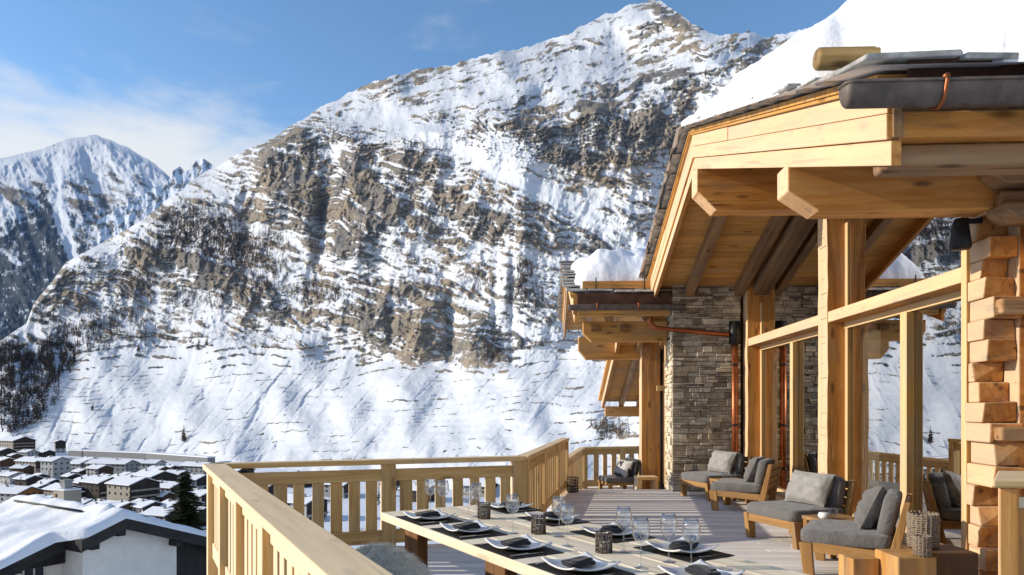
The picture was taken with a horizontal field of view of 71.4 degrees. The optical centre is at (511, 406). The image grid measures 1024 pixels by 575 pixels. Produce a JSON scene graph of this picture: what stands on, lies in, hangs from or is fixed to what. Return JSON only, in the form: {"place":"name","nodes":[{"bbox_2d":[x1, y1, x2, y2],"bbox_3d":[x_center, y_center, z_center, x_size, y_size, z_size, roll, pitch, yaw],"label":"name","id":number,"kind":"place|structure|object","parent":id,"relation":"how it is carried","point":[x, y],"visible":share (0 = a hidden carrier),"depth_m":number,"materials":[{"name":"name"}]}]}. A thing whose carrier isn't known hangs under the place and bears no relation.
{"place":"outdoors","nodes":[
{"label":"outdoors","id":0,"kind":"place"},
{"bbox_2d":[0,134,169,339],"bbox_3d":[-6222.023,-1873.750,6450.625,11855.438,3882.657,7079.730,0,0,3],"label":"valley head mountain","id":1,"kind":"structure","parent":0,"point":[58,200],"depth_m":7522.14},
{"bbox_2d":[97,157,214,245],"bbox_3d":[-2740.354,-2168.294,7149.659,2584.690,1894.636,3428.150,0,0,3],"label":"distant peak","id":2,"kind":"structure","parent":0,"point":[117,221],"depth_m":6972.39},
{"bbox_2d":[0,450,510,548],"bbox_3d":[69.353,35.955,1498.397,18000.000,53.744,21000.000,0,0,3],"label":"ground","id":3,"kind":"structure","parent":0,"point":[345,511],"depth_m":461.58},
{"bbox_2d":[0,456,15,469],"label":"village house","id":4,"kind":"structure","parent":3,"relation":"on","point":[6,463],"depth_m":699.32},
{"bbox_2d":[0,447,16,456],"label":"village house","id":5,"kind":"structure","parent":3,"relation":"on","point":[5,451],"depth_m":846.89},
{"bbox_2d":[0,470,24,484],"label":"village house","id":6,"kind":"structure","parent":3,"relation":"on","point":[8,476],"depth_m":572.25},
{"bbox_2d":[0,435,36,453],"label":"village house","id":7,"kind":"structure","parent":3,"relation":"on","point":[18,443],"depth_m":911.25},
{"bbox_2d":[8,464,35,474],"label":"village house","id":8,"kind":"structure","parent":3,"relation":"on","point":[25,469],"depth_m":643.65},
{"bbox_2d":[0,484,45,503],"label":"village house","id":9,"kind":"structure","parent":3,"relation":"on","point":[7,491],"depth_m":450.70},
{"bbox_2d":[12,473,44,485],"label":"village house","id":10,"kind":"structure","parent":3,"relation":"on","point":[26,479],"depth_m":546.32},
{"bbox_2d":[17,448,39,456],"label":"village house","id":11,"kind":"structure","parent":3,"relation":"on","point":[28,452],"depth_m":837.90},
{"bbox_2d":[14,456,44,473],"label":"village house","id":12,"kind":"structure","parent":3,"relation":"on","point":[28,460],"depth_m":669.00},
{"bbox_2d":[30,481,50,494],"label":"village house","id":13,"kind":"structure","parent":3,"relation":"on","point":[40,484],"depth_m":498.90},
{"bbox_2d":[38,449,55,456],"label":"village house","id":14,"kind":"structure","parent":3,"relation":"on","point":[44,453],"depth_m":848.78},
{"bbox_2d":[37,477,60,483],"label":"village house","id":15,"kind":"structure","parent":3,"relation":"on","point":[48,480],"depth_m":528.11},
{"bbox_2d":[38,455,72,479],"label":"village house","id":16,"kind":"structure","parent":3,"relation":"on","point":[57,466],"depth_m":596.13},
{"bbox_2d":[53,439,66,452],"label":"village house","id":17,"kind":"structure","parent":3,"relation":"on","point":[59,446],"depth_m":960.88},
{"bbox_2d":[41,483,81,494],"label":"village house","id":18,"kind":"structure","parent":3,"relation":"on","point":[49,489],"depth_m":468.04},
{"bbox_2d":[60,472,82,479],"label":"village house","id":19,"kind":"structure","parent":3,"relation":"on","point":[69,475],"depth_m":580.39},
{"bbox_2d":[71,467,85,474],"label":"village house","id":20,"kind":"structure","parent":3,"relation":"on","point":[81,470],"depth_m":629.29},
{"bbox_2d":[70,458,88,472],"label":"village house","id":21,"kind":"structure","parent":3,"relation":"on","point":[76,463],"depth_m":667.21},
{"bbox_2d":[79,474,115,499],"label":"village house","id":22,"kind":"structure","parent":3,"relation":"on","point":[92,486],"depth_m":463.39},
{"bbox_2d":[84,463,114,474],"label":"village house","id":23,"kind":"structure","parent":3,"relation":"on","point":[95,468],"depth_m":615.76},
{"bbox_2d":[85,498,119,505],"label":"village house","id":24,"kind":"structure","parent":3,"relation":"on","point":[102,500],"depth_m":404.90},
{"bbox_2d":[0,518,206,574],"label":"neighbour house","id":25,"kind":"structure","parent":3,"relation":"on","point":[126,546],"depth_m":40.59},
{"bbox_2d":[22,567,44,574],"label":"window","id":26,"kind":"structure","parent":25,"relation":"in","point":[36,571],"depth_m":38.71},
{"bbox_2d":[0,494,206,568],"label":"snow blanket","id":27,"kind":"object","parent":25,"relation":"on","point":[26,529],"visible":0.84,"depth_m":40.43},
{"bbox_2d":[14,500,82,511],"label":"snow guard log","id":28,"kind":"object","parent":27,"relation":"on","point":[57,507],"visible":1,"depth_m":42.90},
{"bbox_2d":[53,479,81,502],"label":"chimney block","id":29,"kind":"structure","parent":27,"relation":"on","point":[67,491],"depth_m":59.66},
{"bbox_2d":[84,458,139,473],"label":"village house","id":30,"kind":"structure","parent":3,"relation":"on","point":[124,465],"depth_m":655.37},
{"bbox_2d":[114,499,135,510],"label":"village house","id":31,"kind":"structure","parent":3,"relation":"on","point":[124,504],"depth_m":396.01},
{"bbox_2d":[104,475,161,501],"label":"village house","id":32,"kind":"structure","parent":3,"relation":"on","point":[122,487],"depth_m":436.66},
{"bbox_2d":[68,449,214,462],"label":"road gallery","id":33,"kind":"object","parent":3,"relation":"on","point":[142,455],"visible":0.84,"depth_m":842.17,"materials":[{"name":"concrete"}]},
{"bbox_2d":[130,498,163,512],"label":"village house","id":34,"kind":"structure","parent":3,"relation":"on","point":[141,505],"depth_m":395.08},
{"bbox_2d":[133,458,166,470],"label":"village house","id":35,"kind":"structure","parent":3,"relation":"on","point":[146,463],"depth_m":685.43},
{"bbox_2d":[131,468,178,480],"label":"village house","id":36,"kind":"structure","parent":3,"relation":"on","point":[156,474],"depth_m":529.37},
{"bbox_2d":[141,506,177,521],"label":"village house","id":37,"kind":"structure","parent":3,"relation":"on","point":[156,511],"depth_m":365.75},
{"bbox_2d":[147,465,172,470],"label":"village house","id":38,"kind":"structure","parent":3,"relation":"on","point":[156,467],"depth_m":630.53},
{"bbox_2d":[156,490,176,501],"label":"village house","id":39,"kind":"structure","parent":3,"relation":"on","point":[164,495],"depth_m":446.55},
{"bbox_2d":[158,480,191,498],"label":"village house","id":40,"kind":"structure","parent":3,"relation":"on","point":[167,486],"depth_m":479.68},
{"bbox_2d":[159,498,191,507],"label":"village house","id":41,"kind":"structure","parent":3,"relation":"on","point":[167,502],"depth_m":397.25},
{"bbox_2d":[166,469,192,481],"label":"village house","id":42,"kind":"structure","parent":3,"relation":"on","point":[176,471],"depth_m":574.68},
{"bbox_2d":[163,472,206,531],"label":"spruce tree","id":43,"kind":"object","parent":3,"relation":"on","point":[187,512],"visible":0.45,"depth_m":61.66,"materials":[{"name":"green plant"}]},
{"bbox_2d":[178,473,206,488],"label":"village house","id":44,"kind":"structure","parent":3,"relation":"on","point":[200,481],"depth_m":534.06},
{"bbox_2d":[178,461,210,474],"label":"village house","id":45,"kind":"structure","parent":3,"relation":"on","point":[196,467],"depth_m":641.27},
{"bbox_2d":[187,487,206,506],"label":"village house","id":46,"kind":"structure","parent":3,"relation":"on","point":[201,493],"depth_m":435.41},
{"bbox_2d":[195,506,206,526],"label":"village house","id":47,"kind":"structure","parent":3,"relation":"on","point":[205,513],"depth_m":371.13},
{"bbox_2d":[287,493,329,520],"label":"village house","id":48,"kind":"structure","parent":3,"relation":"on","point":[308,506],"depth_m":388.47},
{"bbox_2d":[324,482,348,497],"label":"village house","id":49,"kind":"structure","parent":3,"relation":"on","point":[345,489],"depth_m":487.16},
{"bbox_2d":[397,482,434,501],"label":"village house","id":50,"kind":"structure","parent":3,"relation":"on","point":[431,492],"depth_m":464.72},
{"bbox_2d":[463,479,498,496],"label":"village house","id":51,"kind":"structure","parent":3,"relation":"on","point":[466,488],"depth_m":491.21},
{"bbox_2d":[0,0,805,510],"bbox_3d":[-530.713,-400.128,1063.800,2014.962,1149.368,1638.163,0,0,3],"label":"mountain","id":52,"kind":"structure","parent":0,"point":[402,208],"depth_m":1004.07,"materials":[{"name":"snow"}]},
{"bbox_2d":[0,335,75,432],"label":"dark forest","id":53,"kind":"object","parent":52,"relation":"on","point":[47,360],"visible":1,"depth_m":1232.94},
{"bbox_2d":[47,197,344,355],"bbox_3d":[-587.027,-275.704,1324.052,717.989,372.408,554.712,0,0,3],"label":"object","id":54,"kind":"object","parent":52,"relation":"on","point":[81,328],"visible":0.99,"depth_m":1367.10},
{"bbox_2d":[469,256,629,438],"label":"birch scrub","id":55,"kind":"object","parent":52,"relation":"on","point":[526,295],"visible":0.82,"depth_m":737.53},
{"bbox_2d":[0,0,846,176],"label":"sky","id":56,"kind":"structure","parent":0,"point":[175,83],"materials":[{"name":"blue"}]},
{"bbox_2d":[557,49,1023,574],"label":"chalet","id":57,"kind":"object","parent":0,"point":[838,271],"visible":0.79,"depth_m":7.87,"materials":[{"name":"wood"}]},
{"bbox_2d":[588,478,632,488],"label":"terrace deck","id":58,"kind":"structure","parent":57,"relation":"attached to","point":[614,487],"depth_m":17.18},
{"bbox_2d":[569,447,584,488],"bbox_3d":[1.339,1.583,15.154,0.140,1.234,3.772,0,0,11],"label":"timber railing","id":59,"kind":"object","parent":58,"relation":"on","point":[576,462],"visible":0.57,"depth_m":15.87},
{"bbox_2d":[585,446,638,488],"bbox_3d":[2.668,1.583,17.333,2.127,1.234,0.140,0,0,-19],"label":"timber railing","id":60,"kind":"object","parent":58,"relation":"on","point":[613,451],"visible":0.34,"depth_m":17.16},
{"bbox_2d":[598,457,639,488],"bbox_3d":[2.239,1.514,14.906,0.716,0.872,0.720,0,0,-12],"label":"chair","id":61,"kind":"object","parent":58,"relation":"on","point":[626,470],"visible":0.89,"depth_m":14.66,"materials":[{"name":"fabric"}]},
{"bbox_2d":[634,475,658,488],"bbox_3d":[2.685,1.670,14.250,0.479,0.560,0.360,0,0,-3],"label":"stool","id":62,"kind":"object","parent":58,"relation":"on","point":[653,479],"visible":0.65,"depth_m":14.09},
{"bbox_2d":[582,277,650,289],"bbox_3d":[1.992,-2.280,13.302,1.350,0.260,0.102,0,0,3],"label":"snow board","id":63,"kind":"object","parent":57,"relation":"attached to","point":[596,284],"visible":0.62,"depth_m":13.30,"materials":[{"name":"brown wood"}]},
{"bbox_2d":[568,248,671,292],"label":"roof snow","id":64,"kind":"structure","parent":57,"relation":"on","point":[613,265],"depth_m":13.56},
{"bbox_2d":[764,344,789,489],"label":"window pane","id":65,"kind":"structure","parent":57,"relation":"in","point":[777,359],"depth_m":11.84,"materials":[{"name":"clear glass"}]},
{"bbox_2d":[762,219,817,332],"label":"window pane","id":66,"kind":"structure","parent":57,"relation":"in","point":[791,295],"depth_m":10.94,"materials":[{"name":"clear glass"}]},
{"bbox_2d":[798,337,818,472],"label":"window pane","id":67,"kind":"structure","parent":57,"relation":"in","point":[808,373],"depth_m":10.50,"materials":[{"name":"clear glass"}]},
{"bbox_2d":[639,0,1023,274],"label":"roof snow","id":68,"kind":"structure","parent":57,"relation":"on","point":[965,26],"depth_m":5.01,"materials":[{"name":"snow"}]},
{"bbox_2d":[812,46,880,70],"bbox_3d":[2.968,-2.481,5.062,1.601,0.166,0.183,0,0,3],"label":"snow guard log","id":69,"kind":"object","parent":57,"relation":"attached to","point":[830,58],"visible":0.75,"depth_m":5.01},
{"bbox_2d":[851,315,899,528],"label":"window pane","id":70,"kind":"structure","parent":57,"relation":"in","point":[875,346],"depth_m":8.37,"materials":[{"name":"clear glass"}]},
{"bbox_2d":[847,217,960,304],"label":"window pane","id":71,"kind":"structure","parent":57,"relation":"in","point":[886,254],"depth_m":7.85,"materials":[{"name":"clear glass"}]},
{"bbox_2d":[915,300,960,547],"label":"window pane","id":72,"kind":"structure","parent":57,"relation":"in","point":[937,328],"depth_m":7.01,"materials":[{"name":"clear glass"}]},
{"bbox_2d":[838,553,878,574],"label":"stool block","id":73,"kind":"object","parent":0,"point":[856,564],"depth_m":5.68,"materials":[{"name":"brown wood"}]},
{"bbox_2d":[875,549,935,574],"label":"wooden block","id":74,"kind":"object","parent":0,"point":[899,562],"depth_m":5.44,"materials":[{"name":"brown wood"}]},
{"bbox_2d":[912,533,931,557],"bbox_3d":[3.158,1.068,5.486,0.134,0.162,0.132,0,0,-3],"label":"lantern","id":75,"kind":"object","parent":74,"relation":"on","point":[922,545],"visible":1,"depth_m":5.44,"materials":[{"name":"grey wicker"}]},
{"bbox_2d":[901,544,977,574],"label":"wooden block","id":76,"kind":"object","parent":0,"point":[952,559],"depth_m":5.60,"materials":[{"name":"brown wood"}]},
{"bbox_2d":[906,510,939,549],"bbox_3d":[3.355,1.006,5.814,0.245,0.286,0.248,0,0,35],"label":"lantern","id":77,"kind":"object","parent":76,"relation":"on","point":[928,522],"visible":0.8,"depth_m":5.73,"materials":[{"name":"grey wicker"}]},
{"bbox_3d":[0.880,0.797,3.306,0.450,0.004,0.330,0,0,-31],"label":"placemat","id":78,"kind":"object","parent":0,"visible":0},
{"bbox_2d":[658,559,744,574],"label":"plate","id":79,"kind":"object","parent":78,"relation":"on","point":[675,570],"visible":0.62,"depth_m":3.36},
{"bbox_2d":[684,564,720,574],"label":"napkin","id":80,"kind":"object","parent":79,"relation":"on","point":[697,569],"visible":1,"depth_m":3.28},
{"bbox_3d":[-0.198,1.323,3.304,0.360,0.455,3.400,0,0,-31],"label":"bench","id":81,"kind":"object","parent":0,"visible":0},
{"bbox_2d":[356,539,435,574],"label":"sheepskin","id":82,"kind":"object","parent":81,"relation":"on","point":[392,559],"visible":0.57,"depth_m":4.33,"materials":[{"name":"grey fur"}]},
{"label":"deck frame","id":83,"kind":"structure","parent":0,"visible":0},
{"bbox_2d":[355,489,837,574],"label":"terrace deck","id":84,"kind":"structure","parent":83,"relation":"on","point":[723,526],"depth_m":9.29,"materials":[{"name":"wood"}]},
{"bbox_2d":[203,463,392,574],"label":"timber railing","id":85,"kind":"object","parent":84,"relation":"on","point":[253,528],"visible":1,"depth_m":4.09,"materials":[{"name":"wood"}]},
{"bbox_2d":[215,455,525,545],"bbox_3d":[-1.455,1.190,7.859,3.395,1.220,0.170,0,0,-19],"label":"timber railing","id":86,"kind":"object","parent":84,"relation":"on","point":[387,474],"visible":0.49,"depth_m":7.82,"materials":[{"name":"wood"}]},
{"bbox_2d":[519,438,568,512],"bbox_3d":[0.558,1.190,10.845,0.150,1.220,4.942,0,0,10],"label":"timber railing","id":87,"kind":"object","parent":84,"relation":"on","point":[547,469],"visible":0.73,"depth_m":10.38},
{"bbox_2d":[567,476,577,492],"bbox_3d":[1.101,1.412,12.917,0.210,0.276,0.211,0,0,4],"label":"lantern","id":88,"kind":"object","parent":84,"relation":"on","point":[573,488],"visible":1,"depth_m":12.86,"materials":[{"name":"metal"}]},
{"bbox_2d":[381,505,808,574],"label":"dining table","id":89,"kind":"object","parent":84,"relation":"on","point":[416,539],"visible":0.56,"depth_m":4.16,"materials":[{"name":"brown wood"}]},
{"bbox_2d":[395,516,463,525],"bbox_3d":[-0.591,0.797,5.052,0.330,0.004,0.450,0,0,-31],"label":"placemat","id":90,"kind":"object","parent":89,"relation":"on","point":[418,521],"visible":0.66,"depth_m":4.97,"materials":[{"name":"fabric"}]},
{"bbox_2d":[403,508,455,519],"bbox_3d":[-0.587,0.770,5.055,0.280,0.046,0.280,0,0,-33],"label":"plate","id":91,"kind":"object","parent":90,"relation":"on","point":[414,516],"visible":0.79,"depth_m":5.05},
{"bbox_2d":[415,510,440,516],"bbox_3d":[-0.595,0.760,5.050,0.176,0.049,0.096,0,0,-26],"label":"napkin","id":92,"kind":"object","parent":91,"relation":"on","point":[431,513],"visible":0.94,"depth_m":5.02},
{"bbox_2d":[430,527,507,539],"bbox_3d":[-0.282,0.797,4.544,0.330,0.004,0.450,0,0,-31],"label":"placemat","id":93,"kind":"object","parent":89,"relation":"on","point":[456,535],"visible":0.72,"depth_m":4.46,"materials":[{"name":"fabric"}]},
{"bbox_2d":[440,519,497,532],"bbox_3d":[-0.278,0.770,4.547,0.280,0.046,0.280,0,0,-29],"label":"plate","id":94,"kind":"object","parent":93,"relation":"on","point":[449,527],"visible":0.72,"depth_m":4.54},
{"bbox_2d":[452,522,480,529],"bbox_3d":[-0.286,0.760,4.542,0.176,0.049,0.096,0,0,-35],"label":"napkin","id":95,"kind":"object","parent":94,"relation":"on","point":[467,525],"visible":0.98,"depth_m":4.51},
{"bbox_2d":[477,502,490,518],"bbox_3d":[-0.200,0.743,5.091,0.097,0.112,0.097,0,0,-10],"label":"lantern","id":96,"kind":"object","parent":89,"relation":"on","point":[483,513],"visible":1,"depth_m":5.07,"materials":[{"name":"metal"}]},
{"bbox_2d":[482,505,542,513],"bbox_3d":[-0.014,0.797,5.589,0.330,0.004,0.450,0,0,-31],"label":"placemat","id":97,"kind":"object","parent":89,"relation":"on","point":[525,509],"visible":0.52,"depth_m":5.48,"materials":[{"name":"fabric"}]},
{"bbox_2d":[485,499,533,508],"bbox_3d":[-0.019,0.770,5.587,0.280,0.046,0.280,0,0,-31],"label":"plate","id":98,"kind":"object","parent":97,"relation":"on","point":[497,505],"visible":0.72,"depth_m":5.54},
{"bbox_2d":[500,501,521,506],"bbox_3d":[-0.010,0.760,5.592,0.176,0.049,0.096,0,0,-33],"label":"napkin","id":99,"kind":"object","parent":98,"relation":"on","point":[511,503],"visible":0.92,"depth_m":5.55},
{"bbox_2d":[473,543,563,558],"bbox_3d":[0.027,0.797,4.000,0.330,0.004,0.450,0,0,-31],"label":"placemat","id":100,"kind":"object","parent":89,"relation":"on","point":[502,552],"visible":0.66,"depth_m":3.91,"materials":[{"name":"fabric"}]},
{"bbox_2d":[484,534,551,549],"bbox_3d":[0.032,0.770,4.003,0.280,0.046,0.280,0,0,-28],"label":"plate","id":101,"kind":"object","parent":100,"relation":"on","point":[535,544],"visible":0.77,"depth_m":4.00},
{"bbox_2d":[500,537,530,547],"bbox_3d":[0.023,0.760,3.998,0.176,0.049,0.096,0,0,-38],"label":"napkin","id":102,"kind":"object","parent":101,"relation":"on","point":[516,542],"visible":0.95,"depth_m":3.96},
{"bbox_2d":[531,514,545,534],"bbox_3d":[0.167,0.743,4.489,0.095,0.112,0.096,0,0,-36],"label":"lantern","id":103,"kind":"object","parent":89,"relation":"on","point":[535,527],"visible":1,"depth_m":4.47,"materials":[{"name":"metal"}]},
{"bbox_2d":[517,516,590,526],"bbox_3d":[0.290,0.797,5.020,0.330,0.004,0.450,0,0,-31],"label":"placemat","id":104,"kind":"object","parent":89,"relation":"on","point":[555,523],"visible":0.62,"depth_m":4.93,"materials":[{"name":"fabric"}]},
{"bbox_2d":[525,509,580,520],"bbox_3d":[0.286,0.770,5.017,0.280,0.046,0.280,0,0,-32],"label":"plate","id":105,"kind":"object","parent":104,"relation":"on","point":[567,516],"visible":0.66,"depth_m":5.00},
{"bbox_2d":[542,511,566,518],"bbox_3d":[0.294,0.760,5.022,0.176,0.049,0.096,0,0,-33],"label":"napkin","id":106,"kind":"object","parent":105,"relation":"on","point":[550,514],"visible":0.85,"depth_m":4.99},
{"bbox_2d":[527,562,635,574],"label":"placemat","id":107,"kind":"object","parent":89,"relation":"on","point":[545,566],"visible":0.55,"depth_m":3.44,"materials":[{"name":"fabric"}]},
{"bbox_2d":[541,551,620,571],"bbox_3d":[0.337,0.770,3.498,0.280,0.046,0.280,0,0,-30],"label":"plate","id":108,"kind":"object","parent":107,"relation":"on","point":[597,566],"visible":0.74,"depth_m":3.49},
{"bbox_2d":[561,556,595,567],"bbox_3d":[0.328,0.760,3.493,0.176,0.049,0.096,0,0,-37],"label":"napkin","id":109,"kind":"object","parent":108,"relation":"on","point":[578,562],"visible":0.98,"depth_m":3.46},
{"bbox_2d":[595,530,612,553],"bbox_3d":[0.504,0.743,3.910,0.097,0.112,0.096,0,0,17],"label":"lantern","id":110,"kind":"object","parent":89,"relation":"on","point":[605,546],"visible":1,"depth_m":3.89,"materials":[{"name":"metal"}]},
{"bbox_2d":[570,530,655,542],"bbox_3d":[0.624,0.797,4.443,0.330,0.004,0.450,0,0,-31],"label":"placemat","id":111,"kind":"object","parent":89,"relation":"on","point":[617,539],"visible":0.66,"depth_m":4.36,"materials":[{"name":"fabric"}]},
{"bbox_2d":[580,522,642,535],"bbox_3d":[0.619,0.770,4.440,0.280,0.046,0.280,0,0,-31],"label":"plate","id":112,"kind":"object","parent":111,"relation":"on","point":[627,531],"visible":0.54,"depth_m":4.45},
{"bbox_2d":[599,525,626,532],"bbox_3d":[0.628,0.760,4.445,0.176,0.049,0.096,0,0,-36],"label":"napkin","id":113,"kind":"object","parent":112,"relation":"on","point":[614,528],"visible":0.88,"depth_m":4.41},
{"bbox_2d":[632,517,649,568],"bbox_3d":[0.640,0.676,3.535,0.090,0.248,0.090,0,0,-31],"label":"wine glass","id":114,"kind":"object","parent":89,"relation":"on","point":[636,567],"visible":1,"depth_m":3.53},
{"bbox_2d":[660,513,677,562],"bbox_3d":[0.808,0.676,3.671,0.090,0.248,0.090,0,0,-31],"label":"wine glass","id":115,"kind":"object","parent":89,"relation":"on","point":[664,561],"visible":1,"depth_m":3.66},
{"bbox_2d":[633,545,734,562],"bbox_3d":[0.940,0.797,3.923,0.330,0.004,0.450,0,0,-31],"label":"placemat","id":116,"kind":"object","parent":89,"relation":"on","point":[692,557],"visible":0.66,"depth_m":3.83,"materials":[{"name":"fabric"}]},
{"bbox_2d":[645,537,718,553],"bbox_3d":[0.935,0.770,3.920,0.280,0.046,0.280,0,0,-29],"label":"plate","id":117,"kind":"object","parent":116,"relation":"on","point":[699,548],"visible":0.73,"depth_m":3.91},
{"bbox_2d":[668,540,698,549],"bbox_3d":[0.944,0.760,3.925,0.176,0.049,0.096,0,0,-34],"label":"napkin","id":118,"kind":"object","parent":117,"relation":"on","point":[680,544],"visible":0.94,"depth_m":3.89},
{"bbox_2d":[679,450,751,500],"bbox_3d":[3.464,1.154,12.166,0.904,0.793,0.830,0,0,-19],"label":"lounge chair","id":119,"kind":"object","parent":84,"relation":"on","point":[722,464],"visible":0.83,"depth_m":11.96,"materials":[{"name":"fabric"}]},
{"bbox_2d":[709,477,750,504],"bbox_3d":[3.520,1.360,11.500,0.480,0.380,0.480,0,0,-15],"label":"side table","id":120,"kind":"object","parent":84,"relation":"on","point":[725,501],"visible":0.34,"depth_m":11.44,"materials":[{"name":"brown wood"}]},
{"bbox_2d":[709,456,781,510],"bbox_3d":[3.540,1.154,10.776,0.904,0.793,0.830,0,0,31],"label":"lounge chair","id":121,"kind":"object","parent":84,"relation":"on","point":[759,481],"visible":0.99,"depth_m":10.52,"materials":[{"name":"fabric"}]},
{"bbox_2d":[743,470,856,549],"bbox_3d":[3.314,1.154,8.237,0.904,0.793,0.830,0,0,-21],"label":"lounge chair","id":122,"kind":"object","parent":84,"relation":"on","point":[808,493],"visible":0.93,"depth_m":8.03,"materials":[{"name":"fabric"}]},
{"bbox_2d":[802,513,854,558],"bbox_3d":[3.420,1.360,7.520,0.480,0.380,0.480,0,0,-15],"label":"side table","id":123,"kind":"object","parent":84,"relation":"on","point":[806,519],"visible":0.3,"depth_m":7.58,"materials":[{"name":"brown wood"}]},
{"bbox_2d":[799,486,912,574],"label":"lounge chair","id":124,"kind":"object","parent":84,"relation":"on","point":[870,529],"visible":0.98,"depth_m":6.45,"materials":[{"name":"fabric"}]},
{"bbox_2d":[993,471,1023,574],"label":"bar table","id":125,"kind":"object","parent":84,"relation":"on","point":[1007,484],"visible":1,"depth_m":4.31,"materials":[{"name":"brown wood"}]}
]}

